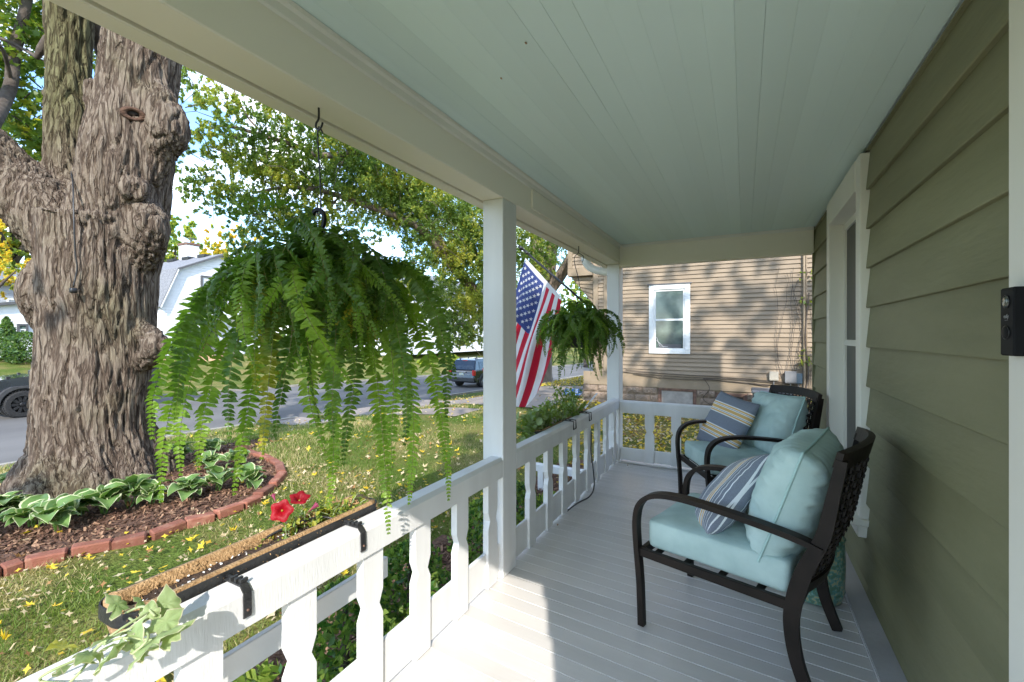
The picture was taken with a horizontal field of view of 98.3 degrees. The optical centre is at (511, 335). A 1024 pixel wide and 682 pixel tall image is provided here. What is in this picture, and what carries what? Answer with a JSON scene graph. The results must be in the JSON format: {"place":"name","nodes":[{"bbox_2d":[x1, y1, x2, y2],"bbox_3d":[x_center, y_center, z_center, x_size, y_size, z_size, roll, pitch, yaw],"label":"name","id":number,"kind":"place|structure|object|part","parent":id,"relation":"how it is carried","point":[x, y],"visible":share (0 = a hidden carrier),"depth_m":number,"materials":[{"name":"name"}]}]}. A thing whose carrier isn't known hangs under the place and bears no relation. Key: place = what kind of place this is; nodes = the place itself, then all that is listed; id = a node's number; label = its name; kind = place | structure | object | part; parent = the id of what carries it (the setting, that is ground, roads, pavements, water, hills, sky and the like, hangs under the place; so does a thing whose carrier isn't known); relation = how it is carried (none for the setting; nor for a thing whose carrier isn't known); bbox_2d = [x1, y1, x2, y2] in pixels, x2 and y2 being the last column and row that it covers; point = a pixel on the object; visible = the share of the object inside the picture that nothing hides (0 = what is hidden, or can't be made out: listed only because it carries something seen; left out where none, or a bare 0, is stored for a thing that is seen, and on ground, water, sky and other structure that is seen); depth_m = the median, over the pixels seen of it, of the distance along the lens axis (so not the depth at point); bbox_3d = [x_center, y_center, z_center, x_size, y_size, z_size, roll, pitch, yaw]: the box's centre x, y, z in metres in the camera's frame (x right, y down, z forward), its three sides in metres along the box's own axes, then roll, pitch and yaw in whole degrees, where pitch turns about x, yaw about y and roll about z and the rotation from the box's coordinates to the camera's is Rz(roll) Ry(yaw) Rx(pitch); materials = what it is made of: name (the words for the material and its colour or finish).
{"place":"outdoors","nodes":[
{"label":"outdoors","id":0,"kind":"place"},
{"bbox_2d":[0,362,592,463],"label":"road","id":1,"kind":"structure","parent":0,"point":[12,436],"depth_m":17.56,"materials":[{"name":"grey asphalt"}]},
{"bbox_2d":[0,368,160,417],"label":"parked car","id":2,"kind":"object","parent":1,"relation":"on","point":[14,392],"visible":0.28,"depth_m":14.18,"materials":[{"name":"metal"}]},
{"bbox_2d":[449,356,482,386],"bbox_3d":[-2.036,2.316,29.185,2.290,1.850,4.833,0,0,28],"label":"parked car","id":3,"kind":"object","parent":1,"relation":"on","point":[468,370],"visible":0.59,"depth_m":27.27,"materials":[{"name":"blue paint"}]},
{"bbox_3d":[-2.965,1.845,27.384,1.480,0.468,0.266,0,0,28],"label":"rear window","id":4,"kind":"part","parent":3,"relation":"part of","materials":[{"name":"blue glass"}]},
{"bbox_3d":[-1.910,1.857,27.598,0.139,0.437,0.660,0,0,28],"label":"side window","id":5,"kind":"part","parent":3,"relation":"part of","materials":[{"name":"blue glass"}]},
{"bbox_2d":[0,0,592,332],"label":"sky","id":6,"kind":"structure","parent":0,"point":[179,209],"materials":[{"name":"white"}]},
{"bbox_2d":[0,343,698,681],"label":"ground","id":7,"kind":"structure","parent":0,"point":[159,560],"depth_m":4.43,"materials":[{"name":"green plant"}]},
{"bbox_2d":[0,629,12,639],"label":"fallen leaf","id":8,"kind":"object","parent":7,"relation":"on","point":[2,635],"visible":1,"depth_m":2.70,"materials":[{"name":"yellow plant"}]},
{"bbox_2d":[0,267,20,301],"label":"grey house","id":9,"kind":"structure","parent":7,"relation":"on","point":[8,294],"depth_m":31.23,"materials":[{"name":"white"}]},
{"bbox_2d":[0,316,28,360],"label":"shrub","id":10,"kind":"object","parent":7,"relation":"on","point":[7,327],"visible":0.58,"depth_m":22.77,"materials":[{"name":"green plant"}]},
{"bbox_2d":[0,227,30,267],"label":"tree","id":11,"kind":"object","parent":7,"relation":"on","point":[16,246],"visible":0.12,"depth_m":38.95,"materials":[{"name":"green plant"}]},
{"bbox_2d":[0,219,30,299],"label":"tree","id":12,"kind":"object","parent":7,"relation":"on","point":[9,277],"visible":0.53,"depth_m":27.58,"materials":[{"name":"yellow plant"}]},
{"bbox_2d":[0,331,32,363],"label":"shrub","id":13,"kind":"object","parent":7,"relation":"on","point":[12,343],"visible":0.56,"depth_m":22.43,"materials":[{"name":"green plant"}]},
{"bbox_2d":[0,301,32,358],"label":"white garage","id":14,"kind":"structure","parent":7,"relation":"on","point":[12,311],"depth_m":24.68,"materials":[{"name":"paint"}]},
{"bbox_2d":[17,324,28,334],"bbox_3d":[-27.513,-0.323,24.879,0.094,0.646,0.443,0,0,28],"label":"window","id":15,"kind":"structure","parent":14,"relation":"in","point":[20,327],"depth_m":24.89,"materials":[{"name":"grey glass"}]},
{"bbox_2d":[46,563,57,568],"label":"fallen leaf","id":16,"kind":"object","parent":7,"relation":"on","point":[51,566],"visible":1,"depth_m":3.55,"materials":[{"name":"yellow plant"}]},
{"bbox_2d":[0,449,286,577],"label":"brick edging","id":17,"kind":"object","parent":7,"relation":"on","point":[12,566],"visible":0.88,"depth_m":4.09,"materials":[{"name":"red brick"}]},
{"bbox_2d":[0,416,297,468],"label":"kerb","id":18,"kind":"structure","parent":7,"relation":"on","point":[8,463],"depth_m":12.24,"materials":[{"name":"concrete"}]},
{"bbox_2d":[164,214,203,261],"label":"tree","id":19,"kind":"object","parent":7,"relation":"on","point":[187,230],"visible":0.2,"depth_m":44.96,"materials":[{"name":"green plant"}]},
{"bbox_2d":[169,241,229,256],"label":"tree","id":20,"kind":"object","parent":7,"relation":"on","point":[199,251],"depth_m":54.01,"materials":[{"name":"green plant"}]},
{"bbox_2d":[165,355,235,360],"bbox_3d":[-21.670,1.595,30.584,2.600,0.418,6.936,0,0,28],"label":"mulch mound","id":21,"kind":"object","parent":7,"relation":"on","point":[209,359],"visible":0.06,"depth_m":30.27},
{"bbox_2d":[169,331,178,356],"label":"shrub","id":22,"kind":"object","parent":21,"relation":"on","point":[172,348],"visible":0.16,"depth_m":29.06,"materials":[{"name":"green plant"}]},
{"bbox_2d":[157,237,259,355],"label":"gambrel house","id":23,"kind":"structure","parent":7,"relation":"on","point":[187,272],"depth_m":32.03,"materials":[{"name":"white painted siding"},{"name":"grey shingle"},{"name":"glass"}]},
{"bbox_2d":[200,275,212,286],"bbox_3d":[-22.772,-3.625,33.267,0.094,1.650,1.150,0,0,28],"label":"window","id":24,"kind":"structure","parent":23,"relation":"in","point":[203,279],"depth_m":32.94,"materials":[{"name":"white paint"}]},
{"bbox_2d":[199,223,262,256],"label":"tree","id":25,"kind":"object","parent":7,"relation":"on","point":[213,245],"visible":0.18,"depth_m":52.20,"materials":[{"name":"yellow plant"}]},
{"bbox_2d":[0,463,469,681],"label":"leaf litter","id":26,"kind":"object","parent":7,"relation":"on","point":[27,668],"visible":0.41,"depth_m":3.57,"materials":[{"name":"plant"}]},
{"bbox_2d":[0,438,583,681],"bbox_3d":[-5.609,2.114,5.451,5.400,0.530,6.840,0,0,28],"label":"mulch bed","id":27,"kind":"object","parent":7,"relation":"on","point":[129,522],"visible":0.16,"depth_m":4.49,"materials":[{"name":"brown wood"}]},
{"bbox_2d":[0,472,7,482],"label":"hosta","id":28,"kind":"object","parent":27,"relation":"on","point":[2,477],"visible":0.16,"depth_m":5.89,"materials":[{"name":"green plant"}]},
{"bbox_2d":[0,495,19,505],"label":"hosta","id":29,"kind":"object","parent":27,"relation":"on","point":[3,498],"visible":0.29,"depth_m":4.40,"materials":[{"name":"green plant"}]},
{"bbox_2d":[0,490,32,521],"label":"hosta","id":30,"kind":"object","parent":27,"relation":"on","point":[6,504],"visible":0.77,"depth_m":4.40,"materials":[{"name":"green plant"}]},
{"bbox_2d":[0,493,54,527],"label":"hosta","id":31,"kind":"object","parent":27,"relation":"on","point":[13,514],"visible":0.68,"depth_m":4.23,"materials":[{"name":"green plant"}]},
{"bbox_2d":[28,494,88,532],"bbox_3d":[-4.299,1.702,4.214,0.484,0.336,0.443,0,0,28],"label":"hosta","id":32,"kind":"object","parent":27,"relation":"on","point":[59,511],"visible":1,"depth_m":4.18,"materials":[{"name":"green plant"}]},
{"bbox_2d":[55,488,90,515],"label":"hosta","id":33,"kind":"object","parent":27,"relation":"on","point":[75,493],"visible":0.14,"depth_m":4.55,"materials":[{"name":"green plant"}]},
{"bbox_2d":[0,0,190,497],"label":"maple tree","id":34,"kind":"object","parent":27,"relation":"on","point":[113,135],"visible":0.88,"depth_m":5.42,"materials":[{"name":"brown plant"}]},
{"bbox_2d":[69,172,77,292],"bbox_3d":[-5.243,-1.251,5.261,0.448,1.520,0.074,0,0,38],"label":"light string","id":35,"kind":"object","parent":34,"relation":"hanging from","point":[73,290],"visible":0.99,"depth_m":5.15,"materials":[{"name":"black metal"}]},
{"bbox_2d":[77,482,127,514],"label":"hosta","id":36,"kind":"object","parent":27,"relation":"on","point":[106,497],"visible":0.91,"depth_m":4.55,"materials":[{"name":"green plant"}]},
{"bbox_2d":[94,474,155,508],"bbox_3d":[-4.135,1.679,4.783,0.531,0.379,0.406,0,0,-19],"label":"hosta","id":37,"kind":"object","parent":27,"relation":"on","point":[131,481],"visible":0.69,"depth_m":4.77,"materials":[{"name":"green plant"}]},
{"bbox_2d":[133,479,172,503],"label":"hosta","id":38,"kind":"object","parent":27,"relation":"on","point":[146,486],"visible":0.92,"depth_m":4.83,"materials":[{"name":"green plant"}]},
{"bbox_2d":[171,442,194,459],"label":"hosta","id":39,"kind":"object","parent":27,"relation":"on","point":[187,450],"visible":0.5,"depth_m":6.83,"materials":[{"name":"green plant"}]},
{"bbox_2d":[167,474,209,501],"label":"hosta","id":40,"kind":"object","parent":27,"relation":"on","point":[192,483],"visible":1,"depth_m":5.00,"materials":[{"name":"green plant"}]},
{"bbox_2d":[191,449,228,469],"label":"hosta","id":41,"kind":"object","parent":27,"relation":"on","point":[210,458],"visible":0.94,"depth_m":6.09,"materials":[{"name":"green plant"}]},
{"bbox_2d":[198,438,225,450],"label":"hosta","id":42,"kind":"object","parent":27,"relation":"on","point":[212,444],"visible":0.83,"depth_m":7.21,"materials":[{"name":"green plant"}]},
{"bbox_2d":[204,465,236,490],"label":"hosta","id":43,"kind":"object","parent":27,"relation":"on","point":[217,474],"visible":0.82,"depth_m":5.24,"materials":[{"name":"green plant"}]},
{"bbox_2d":[220,449,249,466],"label":"hosta","id":44,"kind":"object","parent":27,"relation":"on","point":[230,454],"visible":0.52,"depth_m":6.16,"materials":[{"name":"green plant"}]},
{"bbox_2d":[223,462,266,489],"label":"hosta","id":45,"kind":"object","parent":27,"relation":"on","point":[250,473],"visible":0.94,"depth_m":5.33,"materials":[{"name":"green plant"}]},
{"bbox_2d":[3,378,593,681],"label":"leaf litter","id":46,"kind":"object","parent":7,"relation":"on","point":[162,679],"visible":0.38,"depth_m":6.40,"materials":[{"name":"plant"}]},
{"bbox_2d":[153,361,591,396],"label":"kerb","id":47,"kind":"structure","parent":7,"relation":"on","point":[314,383],"depth_m":25.92,"materials":[{"name":"concrete"}]},
{"bbox_2d":[173,66,585,384],"bbox_3d":[-1.694,-6.617,18.032,7.485,18.804,19.968,0,0,44],"label":"maple tree","id":48,"kind":"object","parent":7,"relation":"on","point":[373,178],"visible":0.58,"depth_m":14.86,"materials":[{"name":"green plant"}]},
{"bbox_2d":[245,460,591,681],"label":"border bed","id":49,"kind":"object","parent":7,"relation":"on","point":[435,542],"visible":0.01,"depth_m":3.46,"materials":[{"name":"green plant"}]},
{"bbox_2d":[232,658,279,681],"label":"plant","id":50,"kind":"object","parent":49,"relation":"on","point":[266,671],"visible":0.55,"depth_m":2.14,"materials":[{"name":"green plant"}]},
{"bbox_2d":[278,575,401,681],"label":"shrub","id":51,"kind":"object","parent":49,"relation":"on","point":[346,626],"visible":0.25,"depth_m":2.14,"materials":[{"name":"green plant"}]},
{"bbox_2d":[380,538,450,632],"bbox_3d":[-0.640,1.594,2.730,0.600,0.671,0.597,0,0,28],"label":"shrub","id":52,"kind":"object","parent":49,"relation":"on","point":[395,554],"visible":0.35,"depth_m":2.66,"materials":[{"name":"green plant"}]},
{"bbox_2d":[446,496,523,565],"bbox_3d":[-0.194,1.583,3.426,0.692,0.695,0.706,0,0,28],"label":"shrub","id":53,"kind":"object","parent":49,"relation":"on","point":[476,532],"visible":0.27,"depth_m":3.34,"materials":[{"name":"green plant"}]},
{"bbox_2d":[481,480,542,522],"bbox_3d":[0.027,1.621,3.987,0.644,0.617,0.652,0,0,28],"label":"shrub","id":54,"kind":"object","parent":49,"relation":"on","point":[520,485],"visible":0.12,"depth_m":3.91,"materials":[{"name":"green plant"}]},
{"bbox_2d":[355,274,482,354],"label":"white house","id":55,"kind":"structure","parent":7,"relation":"on","point":[477,346],"depth_m":50.94,"materials":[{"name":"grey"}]},
{"bbox_2d":[445,375,583,396],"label":"kerb","id":56,"kind":"structure","parent":7,"relation":"on","point":[462,393],"depth_m":23.89,"materials":[{"name":"concrete"}]},
{"bbox_2d":[17,0,1023,681],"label":"house","id":57,"kind":"structure","parent":7,"relation":"on","point":[867,156],"depth_m":1.81,"materials":[{"name":"green"}]},
{"bbox_2d":[98,494,379,635],"bbox_3d":[-0.763,0.757,1.451,0.273,0.181,0.860,0,0,28],"label":"trough planter","id":58,"kind":"object","parent":57,"relation":"attached to","point":[188,580],"visible":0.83,"depth_m":1.33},
{"bbox_2d":[38,584,196,681],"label":"sweet potato vine","id":59,"kind":"object","parent":58,"relation":"in","point":[163,613],"visible":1,"depth_m":0.94,"materials":[{"name":"green plant"}]},
{"bbox_2d":[264,516,331,539],"bbox_3d":[-0.760,0.687,1.592,0.268,0.035,0.038,0,0,-38],"label":"drip tube","id":60,"kind":"object","parent":58,"relation":"in","point":[279,530],"visible":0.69,"depth_m":1.59,"materials":[{"name":"black plastic"}]},
{"bbox_2d":[248,490,367,554],"bbox_3d":[-0.754,0.676,1.644,0.196,0.213,0.502,0,0,37],"label":"petunia","id":61,"kind":"object","parent":58,"relation":"in","point":[282,510],"visible":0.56,"depth_m":1.62,"materials":[{"name":"red plant"}]},
{"bbox_2d":[144,107,456,533],"bbox_3d":[-0.652,-0.054,1.540,0.792,1.494,0.784,0,0,28],"label":"hanging fern","id":62,"kind":"object","parent":57,"relation":"hanging from","point":[320,291],"visible":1,"depth_m":1.40,"materials":[{"name":"green plant"}]},
{"bbox_2d":[482,245,605,406],"bbox_3d":[0.332,-0.113,5.285,1.632,1.979,0.228,0,0,25],"label":"flag","id":63,"kind":"object","parent":57,"relation":"attached to","point":[538,296],"visible":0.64,"depth_m":5.33,"materials":[{"name":"multicoloured fabric"}]},
{"bbox_2d":[521,408,591,436],"bbox_3d":[0.444,0.779,3.776,0.296,0.182,1.140,0,0,28],"label":"trough planter","id":64,"kind":"object","parent":57,"relation":"attached to","point":[559,421],"visible":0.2,"depth_m":3.62,"materials":[{"name":"metal"}]},
{"bbox_2d":[516,406,546,441],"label":"trailing vine","id":65,"kind":"object","parent":64,"relation":"in","point":[536,418],"visible":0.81,"depth_m":3.27,"materials":[{"name":"green plant"}]},
{"bbox_2d":[517,384,590,429],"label":"planter greens","id":66,"kind":"object","parent":64,"relation":"in","point":[555,413],"visible":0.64,"depth_m":3.85,"materials":[{"name":"green plant"}]},
{"bbox_2d":[562,388,581,395],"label":"flowers","id":67,"kind":"object","parent":64,"relation":"in","point":[577,392],"visible":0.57,"depth_m":14.13,"materials":[{"name":"plant"}]},
{"bbox_2d":[536,246,625,380],"bbox_3d":[0.586,-0.204,3.911,0.753,1.194,1.072,0,0,4],"label":"hanging fern","id":68,"kind":"object","parent":57,"relation":"hanging from","point":[579,326],"visible":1,"depth_m":3.71,"materials":[{"name":"green plant"}]},
{"bbox_2d":[567,432,594,511],"bbox_3d":[0.584,1.106,3.762,0.127,0.582,0.606,0,0,28],"label":"power cord","id":69,"kind":"object","parent":57,"relation":"attached to","point":[593,476],"visible":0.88,"depth_m":3.94,"materials":[{"name":"black rubber"}]},
{"bbox_2d":[675,385,823,493],"bbox_3d":[1.849,0.905,3.490,0.891,0.995,0.652,0,0,1],"label":"patio chair","id":70,"kind":"object","parent":57,"relation":"on","point":[816,400],"visible":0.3,"depth_m":3.31,"materials":[{"name":"brown metal"}]},
{"bbox_2d":[685,441,767,474],"bbox_3d":[1.756,0.948,3.492,0.600,0.148,0.545,0,0,1],"label":"seat cushion","id":71,"kind":"object","parent":70,"relation":"on","point":[720,455],"visible":0.48,"depth_m":3.38,"materials":[{"name":"teal fabric"}]},
{"bbox_2d":[696,391,759,448],"bbox_3d":[1.765,0.723,3.642,0.151,0.480,0.480,26,1,-12],"label":"throw pillow","id":72,"kind":"object","parent":71,"relation":"on","point":[728,415],"visible":0.9,"depth_m":3.55,"materials":[{"name":"fabric"}]},
{"bbox_2d":[743,391,808,453],"bbox_3d":[2.037,0.694,3.465,0.274,0.500,0.580,19,-2,1],"label":"back cushion","id":73,"kind":"object","parent":71,"relation":"on","point":[781,416],"visible":0.66,"depth_m":3.28,"materials":[{"name":"teal fabric"}]},
{"bbox_2d":[632,426,875,681],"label":"patio chair","id":74,"kind":"object","parent":57,"relation":"on","point":[816,560],"visible":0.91,"depth_m":1.74,"materials":[{"name":"brown metal"}]},
{"bbox_2d":[649,493,806,591],"bbox_3d":[1.060,0.949,2.139,0.600,0.147,0.545,0,0,43],"label":"seat cushion","id":75,"kind":"object","parent":74,"relation":"on","point":[676,528],"visible":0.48,"depth_m":1.95,"materials":[{"name":"teal fabric"}]},
{"bbox_2d":[695,454,769,534],"bbox_3d":[1.076,0.788,2.192,0.178,0.480,0.480,42,-7,23],"label":"throw pillow","id":76,"kind":"object","parent":75,"relation":"on","point":[732,485],"visible":0.7,"depth_m":2.01,"materials":[{"name":"fabric"}]},
{"bbox_2d":[744,427,843,562],"bbox_3d":[1.254,0.684,1.954,0.570,0.510,0.276,-2,20,-46],"label":"back cushion","id":77,"kind":"object","parent":75,"relation":"on","point":[791,486],"visible":0.75,"depth_m":1.77,"materials":[{"name":"teal fabric"}]},
{"bbox_2d":[805,537,845,605],"bbox_3d":[1.621,1.188,2.379,0.282,0.420,0.282,0,0,28],"label":"garden stool","id":78,"kind":"object","parent":57,"relation":"on","point":[836,577],"visible":0.21,"depth_m":2.25,"materials":[{"name":"ceramic"}]},
{"bbox_2d":[827,152,869,537],"bbox_3d":[2.122,0.052,2.788,0.175,2.025,1.110,0,0,28],"label":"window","id":79,"kind":"structure","parent":57,"relation":"in","point":[848,393],"depth_m":2.95,"materials":[{"name":"white wood"}]},
{"bbox_2d":[1001,286,1023,355],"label":"doorbell","id":80,"kind":"object","parent":57,"relation":"attached to","point":[1012,321],"visible":1,"depth_m":0.95,"materials":[{"name":"black plastic"}]},
{"bbox_2d":[481,375,629,446],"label":"leaf litter","id":81,"kind":"object","parent":7,"relation":"on","point":[582,383],"visible":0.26,"depth_m":12.22,"materials":[{"name":"plant"}]},
{"bbox_2d":[558,280,591,367],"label":"tree","id":82,"kind":"object","parent":7,"relation":"on","point":[567,293],"visible":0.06,"depth_m":59.96,"materials":[{"name":"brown plant"}]},
{"bbox_2d":[552,414,698,486],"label":"leaf litter","id":83,"kind":"object","parent":7,"relation":"on","point":[655,434],"visible":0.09,"depth_m":8.25,"materials":[{"name":"plant"}]},
{"bbox_2d":[568,251,811,411],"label":"neighbour house","id":84,"kind":"structure","parent":7,"relation":"on","point":[707,319],"depth_m":10.94,"materials":[{"name":"beige"}]},
{"bbox_2d":[647,282,691,353],"bbox_3d":[4.022,-0.430,11.323,1.080,1.800,0.090,0,0,28],"label":"window","id":85,"kind":"structure","parent":84,"relation":"in","point":[669,303],"depth_m":11.33,"materials":[{"name":"white paint"}]},
{"bbox_2d":[658,388,695,404],"bbox_3d":[4.194,1.610,11.252,0.910,0.540,0.036,0,0,28],"label":"basement window","id":86,"kind":"structure","parent":84,"relation":"in","point":[668,395],"depth_m":11.25,"materials":[{"name":"glass"}]},
{"bbox_2d":[623,370,810,404],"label":"cables","id":87,"kind":"object","parent":84,"relation":"attached to","point":[713,379],"visible":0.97,"depth_m":10.82,"materials":[{"name":"black plastic"}]},
{"bbox_2d":[716,392,746,400],"bbox_3d":[5.287,1.640,10.678,0.680,0.480,0.036,0,0,28],"label":"basement window","id":88,"kind":"structure","parent":84,"relation":"in","point":[741,396],"depth_m":10.59,"materials":[{"name":"metal"}]},
{"bbox_2d":[769,371,778,384],"bbox_3d":[6.039,1.001,10.206,0.182,0.338,0.102,0,0,28],"label":"utility box","id":89,"kind":"object","parent":84,"relation":"attached to","point":[773,376],"visible":0.93,"depth_m":10.16,"materials":[{"name":"beige metal"}]},
{"bbox_2d":[785,371,796,385],"bbox_3d":[6.322,1.011,10.046,0.222,0.398,0.122,0,0,28],"label":"utility box","id":90,"kind":"object","parent":84,"relation":"attached to","point":[790,377],"visible":0.93,"depth_m":9.99,"materials":[{"name":"grey metal"}]},
{"bbox_2d":[775,266,811,396],"bbox_3d":[6.398,0.109,9.990,0.782,3.486,0.124,0,0,28],"label":"climbing vine","id":91,"kind":"object","parent":84,"relation":"attached to","point":[805,349],"visible":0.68,"depth_m":9.95,"materials":[{"name":"brown plant"}]},
{"bbox_2d":[796,373,801,386],"bbox_3d":[6.471,1.036,9.985,0.132,0.358,0.092,0,0,28],"label":"utility box","id":92,"kind":"object","parent":84,"relation":"attached to","point":[799,378],"visible":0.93,"depth_m":9.94,"materials":[{"name":"grey metal"}]},
{"bbox_2d":[803,255,807,387],"bbox_3d":[6.579,-1.175,9.933,0.105,6.050,0.060,0,0,28],"label":"conduit","id":93,"kind":"object","parent":84,"relation":"attached to","point":[805,372],"visible":0.48,"depth_m":9.93,"materials":[{"name":"beige metal"}]},
{"bbox_2d":[751,387,791,396],"bbox_3d":[5.720,1.524,9.760,0.780,0.660,0.660,0,0,28],"label":"air conditioner","id":94,"kind":"object","parent":7,"relation":"on","point":[754,390],"visible":0.11,"depth_m":9.74,"materials":[{"name":"white metal"}]},
{"bbox_2d":[271,407,478,424],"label":"path","id":95,"kind":"structure","parent":0,"point":[457,411],"depth_m":11.70,"materials":[{"name":"concrete"}]},
{"bbox_2d":[323,386,583,415],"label":"sidewalk","id":96,"kind":"structure","parent":0,"point":[544,392],"depth_m":15.26,"materials":[{"name":"concrete"}]}
]}

